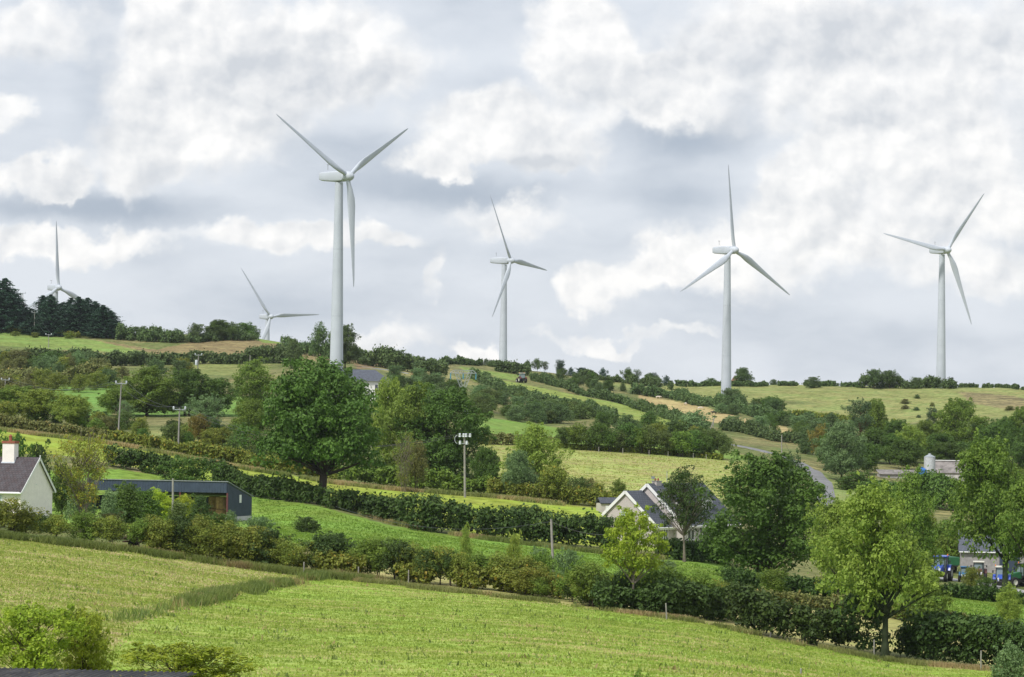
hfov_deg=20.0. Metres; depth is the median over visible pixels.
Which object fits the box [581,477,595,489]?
bush
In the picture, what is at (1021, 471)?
tree
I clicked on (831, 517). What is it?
tree
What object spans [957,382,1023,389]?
hedge
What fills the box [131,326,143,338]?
skyline tree
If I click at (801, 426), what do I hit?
bush
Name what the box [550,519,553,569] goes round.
utility pole
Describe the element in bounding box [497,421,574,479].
tree
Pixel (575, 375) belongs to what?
bush
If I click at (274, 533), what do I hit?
bush
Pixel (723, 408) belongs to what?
bush
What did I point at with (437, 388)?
bush
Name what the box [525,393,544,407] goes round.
bush
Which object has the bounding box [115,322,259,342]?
hedge
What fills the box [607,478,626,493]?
bush
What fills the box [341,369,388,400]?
hillside house
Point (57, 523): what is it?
bush
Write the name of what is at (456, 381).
bush
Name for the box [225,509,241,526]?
bush
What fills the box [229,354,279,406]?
tree
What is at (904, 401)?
gorse bush
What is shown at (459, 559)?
bush
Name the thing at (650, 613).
rough grass
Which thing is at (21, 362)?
bush
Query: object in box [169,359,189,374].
bush
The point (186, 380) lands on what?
tree
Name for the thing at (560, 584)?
bush
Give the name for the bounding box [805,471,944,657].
ash tree
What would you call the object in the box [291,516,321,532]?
bush
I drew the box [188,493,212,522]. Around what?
bush
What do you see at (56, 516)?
bush
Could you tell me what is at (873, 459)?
tree
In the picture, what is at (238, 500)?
blue shed
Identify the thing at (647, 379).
hedge
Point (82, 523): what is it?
bush
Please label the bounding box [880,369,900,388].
tree
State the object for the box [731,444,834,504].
road
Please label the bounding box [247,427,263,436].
bush
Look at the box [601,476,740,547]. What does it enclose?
slate roofed house
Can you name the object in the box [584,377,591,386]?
bush
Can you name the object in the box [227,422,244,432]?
bush
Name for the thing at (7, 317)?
conifer
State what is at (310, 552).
bush
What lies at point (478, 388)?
bush
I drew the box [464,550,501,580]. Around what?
bush
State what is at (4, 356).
bush
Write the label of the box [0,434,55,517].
white house
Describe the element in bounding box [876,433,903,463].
tree
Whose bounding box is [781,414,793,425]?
bush
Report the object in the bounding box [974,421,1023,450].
tree
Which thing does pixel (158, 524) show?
bush
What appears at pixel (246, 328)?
skyline tree
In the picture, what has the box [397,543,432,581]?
bush
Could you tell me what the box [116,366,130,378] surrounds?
bush
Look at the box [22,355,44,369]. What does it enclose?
bush
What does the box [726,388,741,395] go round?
bush
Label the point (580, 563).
bush
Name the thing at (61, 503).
tree
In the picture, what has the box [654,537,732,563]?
hedge
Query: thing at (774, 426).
bush
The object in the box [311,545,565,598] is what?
hedge
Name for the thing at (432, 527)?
overhead wire
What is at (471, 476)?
hedge
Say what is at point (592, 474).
mown grass
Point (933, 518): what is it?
bush
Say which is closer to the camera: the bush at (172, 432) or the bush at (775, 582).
the bush at (775, 582)
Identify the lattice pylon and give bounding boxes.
[450,370,476,406]
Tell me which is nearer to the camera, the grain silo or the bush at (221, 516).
the bush at (221, 516)
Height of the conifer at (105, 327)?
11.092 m
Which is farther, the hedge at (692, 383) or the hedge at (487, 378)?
the hedge at (692, 383)
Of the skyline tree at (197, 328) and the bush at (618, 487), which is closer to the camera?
the bush at (618, 487)
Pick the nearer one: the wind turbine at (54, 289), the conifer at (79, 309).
the conifer at (79, 309)
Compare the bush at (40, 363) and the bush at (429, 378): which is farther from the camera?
the bush at (40, 363)
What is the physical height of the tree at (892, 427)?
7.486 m
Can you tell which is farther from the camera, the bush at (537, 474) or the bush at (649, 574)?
the bush at (537, 474)
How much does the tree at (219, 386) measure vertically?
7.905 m
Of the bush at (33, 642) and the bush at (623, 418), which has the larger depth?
the bush at (623, 418)
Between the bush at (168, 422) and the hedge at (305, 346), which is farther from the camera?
the hedge at (305, 346)
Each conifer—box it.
[0,278,29,330]
[1,292,31,325]
[14,309,38,325]
[17,313,46,335]
[26,294,70,335]
[29,295,47,315]
[61,298,75,322]
[62,296,96,334]
[80,305,124,337]
[83,297,100,326]
[87,301,100,323]
[95,311,125,326]
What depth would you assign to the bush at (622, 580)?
223.67 m
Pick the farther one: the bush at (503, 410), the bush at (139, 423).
the bush at (503, 410)
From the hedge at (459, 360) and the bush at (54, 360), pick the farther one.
the hedge at (459, 360)
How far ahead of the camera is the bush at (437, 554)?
234.11 m
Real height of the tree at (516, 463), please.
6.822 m
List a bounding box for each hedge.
[0,325,80,337]
[0,343,302,365]
[0,358,112,384]
[0,413,116,439]
[103,440,174,475]
[107,428,337,479]
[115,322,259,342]
[143,529,308,567]
[207,457,325,504]
[279,334,353,356]
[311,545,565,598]
[319,482,406,521]
[337,463,492,492]
[348,458,475,479]
[354,343,449,375]
[394,490,622,549]
[413,355,531,370]
[468,367,618,424]
[477,431,563,444]
[486,475,621,506]
[493,359,530,374]
[529,372,688,420]
[558,443,723,459]
[579,369,673,389]
[588,575,737,620]
[629,382,815,421]
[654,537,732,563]
[674,379,862,387]
[718,417,813,442]
[719,563,846,596]
[723,577,858,647]
[755,586,984,620]
[792,409,895,422]
[831,591,894,653]
[857,372,957,388]
[865,473,914,497]
[892,621,922,658]
[901,597,1023,665]
[915,464,982,509]
[934,582,1023,603]
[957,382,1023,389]
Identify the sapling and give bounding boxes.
[459,522,472,559]
[990,579,1023,624]
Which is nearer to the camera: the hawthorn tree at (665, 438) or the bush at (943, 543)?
the bush at (943, 543)
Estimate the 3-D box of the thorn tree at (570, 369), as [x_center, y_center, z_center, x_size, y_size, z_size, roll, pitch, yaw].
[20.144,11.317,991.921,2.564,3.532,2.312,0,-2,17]
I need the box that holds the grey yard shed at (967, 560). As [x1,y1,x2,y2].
[958,530,1023,572]
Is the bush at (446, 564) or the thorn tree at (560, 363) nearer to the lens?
the bush at (446, 564)
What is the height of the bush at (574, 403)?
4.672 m
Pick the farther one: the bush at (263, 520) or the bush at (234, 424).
the bush at (234, 424)
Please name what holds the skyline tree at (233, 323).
on the ground at (992, 402)
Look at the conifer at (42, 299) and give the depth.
968.42 m
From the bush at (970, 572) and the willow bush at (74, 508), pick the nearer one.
the willow bush at (74, 508)
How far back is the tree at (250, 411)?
498.30 m
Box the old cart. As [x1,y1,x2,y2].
[122,535,144,546]
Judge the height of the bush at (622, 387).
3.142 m
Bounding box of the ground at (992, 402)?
[0,332,1023,676]
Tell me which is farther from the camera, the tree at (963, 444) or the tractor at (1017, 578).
the tree at (963, 444)
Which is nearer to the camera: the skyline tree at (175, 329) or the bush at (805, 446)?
the bush at (805, 446)
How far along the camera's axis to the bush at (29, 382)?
643.21 m
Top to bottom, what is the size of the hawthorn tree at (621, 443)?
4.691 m
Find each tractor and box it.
[515,372,526,382]
[933,554,952,581]
[958,566,969,581]
[970,561,986,578]
[992,565,1011,587]
[1009,562,1023,586]
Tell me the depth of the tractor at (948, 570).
360.94 m
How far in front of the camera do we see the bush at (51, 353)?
795.58 m
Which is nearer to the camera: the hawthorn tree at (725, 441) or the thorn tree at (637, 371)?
the hawthorn tree at (725, 441)
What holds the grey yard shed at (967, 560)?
on the ground at (992, 402)
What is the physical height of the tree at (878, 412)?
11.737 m
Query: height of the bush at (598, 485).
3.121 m
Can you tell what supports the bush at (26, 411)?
on the ground at (992, 402)
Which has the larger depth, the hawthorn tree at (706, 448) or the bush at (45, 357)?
the bush at (45, 357)
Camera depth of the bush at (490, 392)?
762.65 m
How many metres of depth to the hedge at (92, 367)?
722.28 m
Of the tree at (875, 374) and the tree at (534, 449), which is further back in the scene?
the tree at (875, 374)
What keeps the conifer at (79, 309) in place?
on the ground at (992, 402)
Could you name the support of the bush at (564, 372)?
on the ground at (992, 402)
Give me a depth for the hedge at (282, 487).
358.94 m
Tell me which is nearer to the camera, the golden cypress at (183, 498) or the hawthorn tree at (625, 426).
the golden cypress at (183, 498)
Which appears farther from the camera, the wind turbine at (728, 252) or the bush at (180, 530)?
the wind turbine at (728, 252)
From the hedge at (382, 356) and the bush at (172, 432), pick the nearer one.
the bush at (172, 432)
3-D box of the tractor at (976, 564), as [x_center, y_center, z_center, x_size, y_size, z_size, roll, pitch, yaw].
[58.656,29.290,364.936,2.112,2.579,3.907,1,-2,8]
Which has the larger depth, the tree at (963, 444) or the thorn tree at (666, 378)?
the thorn tree at (666, 378)
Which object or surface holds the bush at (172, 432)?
on the ground at (992, 402)
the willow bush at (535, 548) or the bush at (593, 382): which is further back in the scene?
the bush at (593, 382)
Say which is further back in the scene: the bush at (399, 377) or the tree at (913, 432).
the bush at (399, 377)
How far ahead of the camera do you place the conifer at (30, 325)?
946.72 m
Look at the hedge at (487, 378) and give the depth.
806.43 m
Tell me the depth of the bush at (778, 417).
793.55 m
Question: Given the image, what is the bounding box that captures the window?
[687,529,694,540]
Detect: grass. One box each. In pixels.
[0,426,569,505]
[0,529,407,583]
[0,538,297,669]
[0,538,999,676]
[248,497,1023,626]
[328,503,667,559]
[335,576,1022,673]
[483,444,748,496]
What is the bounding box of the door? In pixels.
[999,553,1019,572]
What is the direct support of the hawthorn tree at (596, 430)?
on the ground at (992, 402)
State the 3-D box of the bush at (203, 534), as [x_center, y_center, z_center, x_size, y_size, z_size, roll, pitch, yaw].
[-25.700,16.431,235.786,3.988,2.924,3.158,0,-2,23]
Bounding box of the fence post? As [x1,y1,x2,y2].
[980,651,981,670]
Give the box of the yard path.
[939,577,1023,592]
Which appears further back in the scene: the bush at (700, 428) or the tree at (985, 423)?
the tree at (985, 423)
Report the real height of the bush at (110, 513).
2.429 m
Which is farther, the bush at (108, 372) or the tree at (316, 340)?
the tree at (316, 340)
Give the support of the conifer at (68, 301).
on the ground at (992, 402)
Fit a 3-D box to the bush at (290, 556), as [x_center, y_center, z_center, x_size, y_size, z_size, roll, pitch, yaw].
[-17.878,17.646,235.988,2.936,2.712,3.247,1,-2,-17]
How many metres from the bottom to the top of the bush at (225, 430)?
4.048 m
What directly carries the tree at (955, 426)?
on the ground at (992, 402)
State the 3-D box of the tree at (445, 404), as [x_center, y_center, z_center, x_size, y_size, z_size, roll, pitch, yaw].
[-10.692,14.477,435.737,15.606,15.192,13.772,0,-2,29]
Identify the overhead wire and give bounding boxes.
[178,408,456,445]
[187,407,467,446]
[336,506,545,529]
[553,522,603,534]
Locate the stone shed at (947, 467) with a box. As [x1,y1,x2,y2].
[935,460,965,480]
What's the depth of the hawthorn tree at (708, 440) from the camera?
564.94 m
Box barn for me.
[0,667,196,676]
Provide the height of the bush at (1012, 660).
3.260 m
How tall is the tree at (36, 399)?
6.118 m
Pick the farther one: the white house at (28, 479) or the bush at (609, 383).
the bush at (609, 383)
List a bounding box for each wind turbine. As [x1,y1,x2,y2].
[27,221,82,307]
[241,268,318,339]
[276,114,407,368]
[490,196,546,361]
[681,165,789,393]
[884,194,983,387]
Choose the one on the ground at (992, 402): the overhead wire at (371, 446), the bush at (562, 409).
the bush at (562, 409)
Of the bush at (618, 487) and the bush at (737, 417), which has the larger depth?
the bush at (737, 417)
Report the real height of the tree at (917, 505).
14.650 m
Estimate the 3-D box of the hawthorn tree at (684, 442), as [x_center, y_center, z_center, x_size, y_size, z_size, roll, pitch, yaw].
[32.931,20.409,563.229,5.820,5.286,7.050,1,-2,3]
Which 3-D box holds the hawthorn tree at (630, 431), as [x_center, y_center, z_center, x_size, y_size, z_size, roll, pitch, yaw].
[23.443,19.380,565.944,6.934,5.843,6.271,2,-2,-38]
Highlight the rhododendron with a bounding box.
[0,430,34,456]
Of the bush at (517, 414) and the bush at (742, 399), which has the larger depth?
the bush at (742, 399)
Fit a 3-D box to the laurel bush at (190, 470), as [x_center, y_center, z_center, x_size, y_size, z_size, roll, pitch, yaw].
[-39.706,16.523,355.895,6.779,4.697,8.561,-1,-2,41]
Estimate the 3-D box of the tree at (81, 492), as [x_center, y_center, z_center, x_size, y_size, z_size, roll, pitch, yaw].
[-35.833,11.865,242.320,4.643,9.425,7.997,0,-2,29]
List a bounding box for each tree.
[0,385,43,414]
[10,387,64,414]
[42,394,96,423]
[46,428,122,532]
[51,462,77,515]
[95,386,146,413]
[104,365,184,415]
[113,400,137,428]
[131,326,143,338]
[133,326,147,339]
[158,367,218,415]
[166,328,186,341]
[180,391,227,437]
[184,322,210,341]
[187,413,212,439]
[196,377,240,414]
[204,325,228,339]
[206,319,237,338]
[206,418,223,431]
[229,321,244,338]
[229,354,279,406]
[229,398,273,434]
[231,355,386,504]
[238,322,256,334]
[248,325,260,338]
[284,336,302,368]
[307,321,330,364]
[328,323,363,367]
[367,376,405,461]
[376,380,444,465]
[389,428,415,491]
[392,384,498,476]
[405,440,429,489]
[469,446,500,478]
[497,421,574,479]
[500,449,539,491]
[530,358,544,369]
[541,360,549,369]
[554,359,564,369]
[555,425,574,444]
[566,421,587,444]
[567,367,574,375]
[577,426,602,445]
[585,422,610,450]
[598,367,608,376]
[600,502,672,605]
[602,428,619,451]
[612,430,634,451]
[614,424,640,452]
[615,422,646,446]
[619,367,631,379]
[631,368,641,378]
[632,426,653,452]
[641,424,664,453]
[649,461,718,561]
[656,432,674,455]
[662,376,669,385]
[668,431,687,455]
[669,431,696,456]
[681,429,704,452]
[688,449,827,573]
[692,432,714,452]
[694,428,728,451]
[698,435,717,452]
[712,432,736,458]
[733,367,754,382]
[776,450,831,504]
[802,491,864,593]
[803,376,820,387]
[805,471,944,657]
[807,423,825,452]
[810,418,867,479]
[816,433,839,464]
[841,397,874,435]
[852,427,892,458]
[853,441,887,471]
[861,398,888,440]
[866,368,880,388]
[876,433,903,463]
[877,438,927,466]
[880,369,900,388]
[881,419,917,436]
[881,464,945,578]
[894,422,927,462]
[907,377,921,388]
[916,405,944,426]
[917,420,939,438]
[923,441,968,459]
[924,374,933,387]
[924,433,964,454]
[930,397,989,442]
[935,427,1022,588]
[954,441,976,459]
[963,419,993,434]
[965,438,1014,458]
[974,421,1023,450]
[989,416,1023,443]
[990,474,1023,574]
[1004,406,1023,442]
[1006,441,1023,468]
[1006,463,1023,485]
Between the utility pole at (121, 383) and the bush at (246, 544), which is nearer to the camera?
the bush at (246, 544)
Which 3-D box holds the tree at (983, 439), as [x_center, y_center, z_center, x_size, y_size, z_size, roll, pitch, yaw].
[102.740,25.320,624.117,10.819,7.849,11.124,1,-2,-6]
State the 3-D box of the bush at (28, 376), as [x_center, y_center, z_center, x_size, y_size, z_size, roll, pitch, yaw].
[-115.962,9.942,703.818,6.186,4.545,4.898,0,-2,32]
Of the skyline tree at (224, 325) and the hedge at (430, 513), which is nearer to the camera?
the hedge at (430, 513)
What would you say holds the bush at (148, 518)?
on the ground at (992, 402)
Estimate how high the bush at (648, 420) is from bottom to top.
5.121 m
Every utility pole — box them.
[115,381,126,429]
[172,478,173,506]
[173,406,185,443]
[195,353,201,370]
[455,433,470,496]
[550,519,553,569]
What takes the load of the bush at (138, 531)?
on the ground at (992, 402)
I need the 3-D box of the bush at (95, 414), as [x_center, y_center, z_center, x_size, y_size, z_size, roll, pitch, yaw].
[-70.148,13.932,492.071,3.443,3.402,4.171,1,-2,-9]
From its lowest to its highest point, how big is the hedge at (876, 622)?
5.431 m
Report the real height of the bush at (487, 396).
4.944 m
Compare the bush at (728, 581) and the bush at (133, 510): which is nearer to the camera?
the bush at (728, 581)
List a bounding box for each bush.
[0,350,12,364]
[0,358,16,369]
[0,372,20,382]
[0,373,18,388]
[0,401,18,415]
[0,496,49,530]
[0,597,90,668]
[7,348,30,363]
[7,509,42,536]
[9,379,39,388]
[10,331,19,335]
[13,356,29,369]
[20,408,36,420]
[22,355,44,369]
[22,370,36,381]
[26,406,53,421]
[26,438,53,477]
[27,512,51,531]
[30,367,58,388]
[31,332,37,337]
[31,384,44,389]
[32,356,51,370]
[34,354,56,367]
[34,514,71,535]
[38,350,66,357]
[43,513,67,530]
[44,355,60,369]
[44,372,68,390]
[47,412,62,422]
[52,362,66,371]
[56,356,74,368]
[58,607,119,670]
[62,353,75,367]
[62,481,97,522]
[63,332,73,337]
[65,509,101,540]
[67,372,89,392]
[68,510,101,534]
[71,353,78,365]
[73,350,89,362]
[73,415,88,427]
[74,409,94,423]
[76,358,87,365]
[83,349,97,362]
[84,371,110,389]
[86,417,107,428]
[89,411,107,425]
[90,357,109,363]
[91,514,132,543]
[94,415,120,429]
[95,365,121,387]
[95,511,127,537]
[98,367,120,387]
[98,488,126,525]
[100,480,146,527]
[107,414,128,430]
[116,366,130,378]
[116,638,264,676]
[117,410,135,428]
[118,517,153,545]
[130,416,150,434]
[135,487,165,520]
[136,428,149,436]
[141,513,165,544]
[141,517,188,550]
[144,357,165,375]
[156,455,227,480]
[158,419,184,435]
[158,422,187,442]
[159,514,198,553]
[161,361,170,372]
[165,500,196,520]
[168,357,194,372]
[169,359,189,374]
[172,523,218,555]
[176,431,194,443]
[177,422,197,439]
[178,513,219,554]
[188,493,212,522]
[198,428,227,444]
[204,511,235,528]
[206,425,236,446]
[206,519,257,554]
[210,528,246,561]
[223,433,246,448]
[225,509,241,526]
[226,430,251,449]
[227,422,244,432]
[228,524,275,557]
[229,527,286,559]
[237,526,295,563]
[239,515,276,530]
[245,433,268,454]
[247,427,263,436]
[252,449,268,456]
[258,536,301,565]
[263,431,282,455]
[273,539,306,565]
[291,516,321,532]
[296,531,354,568]
[302,541,327,569]
[311,530,364,564]
[340,547,379,574]
[349,536,395,574]
[351,536,384,575]
[367,537,417,579]
[386,364,404,376]
[390,374,410,388]
[390,550,408,574]
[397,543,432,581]
[399,377,414,389]
[410,367,426,377]
[410,376,424,385]
[410,548,440,583]
[414,544,458,584]
[418,371,433,376]
[419,374,439,385]
[427,383,447,394]
[431,372,445,380]
[434,376,446,382]
[434,549,464,585]
[436,381,450,390]
[443,380,458,392]
[445,551,478,586]
[446,378,467,391]
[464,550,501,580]
[469,392,496,409]
[470,383,485,395]
[471,383,493,392]
[471,395,490,408]
[474,402,491,413]
[476,388,496,400]
[485,550,522,590]
[489,396,498,410]
[492,390,503,403]
[497,393,510,404]
[497,566,550,595]
[498,404,510,415]
[504,404,524,421]
[504,530,524,562]
[507,395,529,409]
[508,400,531,414]
[509,554,555,574]
[522,401,547,421]
[524,472,549,494]
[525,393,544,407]
[527,551,562,577]
[527,576,551,596]
[528,408,547,423]
[529,545,550,560]
[534,464,571,497]
[544,410,556,422]
[548,403,574,423]
[549,546,584,576]
[552,570,578,601]
[554,373,562,379]
[557,368,569,378]
[558,475,591,496]
[561,581,578,601]
[563,409,576,420]
[564,560,617,606]
[565,558,595,602]
[565,574,612,600]
[568,400,581,417]
[568,401,595,418]
[571,372,580,378]
[571,377,580,383]
[573,573,607,606]
[577,376,583,385]
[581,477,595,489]
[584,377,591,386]
[588,371,597,382]
[588,378,597,387]
[591,410,615,427]
[591,481,605,491]
[594,384,602,389]
[594,568,639,602]
[603,379,614,390]
[604,578,619,608]
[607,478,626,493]
[611,413,639,430]
[618,382,626,391]
[631,665,648,676]
[637,568,666,601]
[639,411,663,428]
[645,565,689,608]
[647,422,669,437]
[658,558,678,573]
[663,419,687,433]
[665,420,681,433]
[684,569,719,602]
[694,426,713,432]
[712,578,739,591]
[714,402,729,413]
[717,388,734,395]
[718,400,732,412]
[720,578,740,619]
[723,395,735,402]
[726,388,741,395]
[726,403,741,414]
[727,415,745,420]
[732,392,747,404]
[750,398,761,403]
[752,415,772,428]
[755,566,791,593]
[759,395,784,407]
[764,398,782,412]
[764,412,774,422]
[769,379,776,384]
[769,422,780,431]
[773,398,786,410]
[773,409,793,425]
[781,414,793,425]
[787,415,807,428]
[789,422,801,431]
[791,420,809,429]
[792,424,812,432]
[793,424,814,453]
[805,421,819,430]
[809,420,825,429]
[814,568,854,595]
[822,422,829,432]
[823,411,838,426]
[833,470,878,489]
[892,569,956,618]
[900,398,910,403]
[927,520,956,544]
[928,513,937,536]
[931,525,959,556]
[961,566,981,586]
[974,575,996,588]
[988,638,1023,676]
[1004,405,1015,410]
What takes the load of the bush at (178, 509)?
on the ground at (992, 402)
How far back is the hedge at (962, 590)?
326.98 m
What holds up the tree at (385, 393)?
on the ground at (992, 402)
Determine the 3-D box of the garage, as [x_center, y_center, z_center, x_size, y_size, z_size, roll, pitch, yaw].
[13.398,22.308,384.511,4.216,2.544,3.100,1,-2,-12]
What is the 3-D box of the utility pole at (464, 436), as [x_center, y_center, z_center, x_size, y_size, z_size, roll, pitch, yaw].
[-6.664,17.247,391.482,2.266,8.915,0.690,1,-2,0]
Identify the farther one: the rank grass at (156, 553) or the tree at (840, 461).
the tree at (840, 461)
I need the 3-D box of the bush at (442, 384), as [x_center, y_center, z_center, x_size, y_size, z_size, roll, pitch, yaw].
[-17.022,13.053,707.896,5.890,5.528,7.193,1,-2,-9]
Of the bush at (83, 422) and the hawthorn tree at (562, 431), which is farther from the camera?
the hawthorn tree at (562, 431)
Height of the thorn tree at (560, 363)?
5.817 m
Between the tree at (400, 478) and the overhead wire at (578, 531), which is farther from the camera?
the tree at (400, 478)
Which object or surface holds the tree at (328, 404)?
on the ground at (992, 402)
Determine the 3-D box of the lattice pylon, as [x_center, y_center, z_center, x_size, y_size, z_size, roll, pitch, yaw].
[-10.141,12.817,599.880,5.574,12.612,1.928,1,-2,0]
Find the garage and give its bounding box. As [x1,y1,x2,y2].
[595,497,616,512]
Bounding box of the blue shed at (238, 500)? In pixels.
[86,478,253,520]
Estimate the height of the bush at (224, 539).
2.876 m
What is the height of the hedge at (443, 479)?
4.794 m
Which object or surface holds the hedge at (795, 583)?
on the ground at (992, 402)
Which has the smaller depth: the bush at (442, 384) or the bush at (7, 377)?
the bush at (7, 377)
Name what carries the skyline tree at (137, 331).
on the ground at (992, 402)
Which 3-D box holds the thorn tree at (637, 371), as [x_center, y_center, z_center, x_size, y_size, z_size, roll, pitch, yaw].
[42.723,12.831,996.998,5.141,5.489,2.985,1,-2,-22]
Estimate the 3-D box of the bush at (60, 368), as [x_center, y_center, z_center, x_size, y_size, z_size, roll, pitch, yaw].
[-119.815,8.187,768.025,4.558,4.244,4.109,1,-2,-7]
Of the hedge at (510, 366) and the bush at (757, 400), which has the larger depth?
the hedge at (510, 366)
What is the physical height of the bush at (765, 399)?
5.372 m
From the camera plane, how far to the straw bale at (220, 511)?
326.97 m
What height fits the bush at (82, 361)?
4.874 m
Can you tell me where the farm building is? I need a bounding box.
[876,469,916,478]
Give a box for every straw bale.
[208,496,219,508]
[215,509,225,520]
[216,497,225,508]
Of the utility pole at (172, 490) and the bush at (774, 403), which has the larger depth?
the bush at (774, 403)
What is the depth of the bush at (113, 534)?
235.26 m
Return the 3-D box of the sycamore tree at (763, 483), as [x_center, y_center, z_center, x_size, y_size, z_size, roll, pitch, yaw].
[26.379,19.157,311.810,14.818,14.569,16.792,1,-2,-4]
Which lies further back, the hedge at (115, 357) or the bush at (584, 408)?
the hedge at (115, 357)
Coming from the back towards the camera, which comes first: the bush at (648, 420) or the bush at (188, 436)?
the bush at (648, 420)
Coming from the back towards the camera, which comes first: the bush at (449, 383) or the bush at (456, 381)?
the bush at (456, 381)
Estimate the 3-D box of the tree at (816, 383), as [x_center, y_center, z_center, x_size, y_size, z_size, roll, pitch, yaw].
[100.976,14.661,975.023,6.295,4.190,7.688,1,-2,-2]
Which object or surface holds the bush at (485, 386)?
on the ground at (992, 402)
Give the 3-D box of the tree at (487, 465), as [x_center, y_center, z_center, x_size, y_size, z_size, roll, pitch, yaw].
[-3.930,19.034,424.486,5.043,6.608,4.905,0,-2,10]
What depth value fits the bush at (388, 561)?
235.41 m
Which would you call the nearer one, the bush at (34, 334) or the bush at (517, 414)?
the bush at (517, 414)
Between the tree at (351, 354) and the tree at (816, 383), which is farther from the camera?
the tree at (816, 383)
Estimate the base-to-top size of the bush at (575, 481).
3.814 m
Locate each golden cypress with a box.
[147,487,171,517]
[160,495,174,519]
[168,494,199,517]
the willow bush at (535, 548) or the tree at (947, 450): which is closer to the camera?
the willow bush at (535, 548)
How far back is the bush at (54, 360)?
784.55 m
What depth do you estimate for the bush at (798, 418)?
767.99 m
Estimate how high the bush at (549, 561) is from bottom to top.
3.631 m
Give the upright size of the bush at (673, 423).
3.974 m
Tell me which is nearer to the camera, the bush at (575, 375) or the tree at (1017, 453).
the tree at (1017, 453)
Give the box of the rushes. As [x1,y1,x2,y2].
[169,568,351,606]
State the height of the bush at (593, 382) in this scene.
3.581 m
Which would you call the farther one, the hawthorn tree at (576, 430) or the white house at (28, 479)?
the hawthorn tree at (576, 430)
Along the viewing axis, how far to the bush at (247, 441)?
459.44 m
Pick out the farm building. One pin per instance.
(886, 473)
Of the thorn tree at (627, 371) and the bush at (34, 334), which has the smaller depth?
the bush at (34, 334)
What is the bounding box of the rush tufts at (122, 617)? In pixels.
[97,595,201,621]
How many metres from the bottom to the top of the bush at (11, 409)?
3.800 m
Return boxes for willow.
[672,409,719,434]
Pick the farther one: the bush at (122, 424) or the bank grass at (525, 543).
the bush at (122, 424)
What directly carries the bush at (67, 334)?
on the ground at (992, 402)
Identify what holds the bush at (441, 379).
on the ground at (992, 402)
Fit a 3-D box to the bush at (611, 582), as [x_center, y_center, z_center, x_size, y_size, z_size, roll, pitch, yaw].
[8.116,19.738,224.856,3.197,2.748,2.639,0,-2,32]
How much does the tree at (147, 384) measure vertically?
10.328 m
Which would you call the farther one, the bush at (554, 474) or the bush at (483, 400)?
the bush at (483, 400)
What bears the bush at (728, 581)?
on the ground at (992, 402)
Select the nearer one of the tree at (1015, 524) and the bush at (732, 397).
the tree at (1015, 524)
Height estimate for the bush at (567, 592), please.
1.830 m
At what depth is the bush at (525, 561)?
232.90 m
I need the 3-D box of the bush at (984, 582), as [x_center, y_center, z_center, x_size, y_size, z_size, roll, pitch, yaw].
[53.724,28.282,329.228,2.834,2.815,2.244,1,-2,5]
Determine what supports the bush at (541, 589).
on the ground at (992, 402)
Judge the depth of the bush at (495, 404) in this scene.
726.09 m
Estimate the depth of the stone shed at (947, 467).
597.49 m
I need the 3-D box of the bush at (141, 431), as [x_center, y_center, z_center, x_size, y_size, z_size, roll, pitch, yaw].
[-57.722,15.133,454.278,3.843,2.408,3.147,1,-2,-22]
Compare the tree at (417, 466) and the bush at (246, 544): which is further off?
the tree at (417, 466)
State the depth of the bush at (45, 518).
244.34 m
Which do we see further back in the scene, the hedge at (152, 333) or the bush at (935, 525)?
the hedge at (152, 333)
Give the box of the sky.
[0,0,1023,387]
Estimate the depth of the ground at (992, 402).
368.64 m
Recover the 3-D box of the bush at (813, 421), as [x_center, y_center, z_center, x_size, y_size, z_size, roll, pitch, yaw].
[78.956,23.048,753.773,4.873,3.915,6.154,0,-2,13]
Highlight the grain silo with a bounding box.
[924,453,934,472]
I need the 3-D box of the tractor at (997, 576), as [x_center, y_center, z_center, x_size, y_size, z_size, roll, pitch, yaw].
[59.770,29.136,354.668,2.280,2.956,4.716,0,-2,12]
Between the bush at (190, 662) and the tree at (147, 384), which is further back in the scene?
the tree at (147, 384)
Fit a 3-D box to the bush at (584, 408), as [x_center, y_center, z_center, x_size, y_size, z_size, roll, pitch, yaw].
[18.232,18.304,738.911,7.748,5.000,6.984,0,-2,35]
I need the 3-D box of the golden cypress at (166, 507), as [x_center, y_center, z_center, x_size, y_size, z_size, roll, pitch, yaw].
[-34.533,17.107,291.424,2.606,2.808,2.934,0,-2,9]
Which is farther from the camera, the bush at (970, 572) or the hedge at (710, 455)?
the hedge at (710, 455)
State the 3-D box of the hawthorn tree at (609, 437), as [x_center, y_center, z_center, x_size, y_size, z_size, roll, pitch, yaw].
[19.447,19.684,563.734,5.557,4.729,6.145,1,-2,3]
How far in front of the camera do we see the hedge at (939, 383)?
971.09 m
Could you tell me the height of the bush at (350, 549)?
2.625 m
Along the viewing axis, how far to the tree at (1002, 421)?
696.86 m
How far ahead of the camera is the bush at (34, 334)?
937.96 m
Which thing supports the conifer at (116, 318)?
on the ground at (992, 402)
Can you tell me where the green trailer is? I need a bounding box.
[944,556,959,571]
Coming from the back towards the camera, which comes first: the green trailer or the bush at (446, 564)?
the green trailer
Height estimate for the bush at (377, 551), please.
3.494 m
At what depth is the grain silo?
588.61 m
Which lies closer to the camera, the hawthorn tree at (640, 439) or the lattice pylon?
the hawthorn tree at (640, 439)

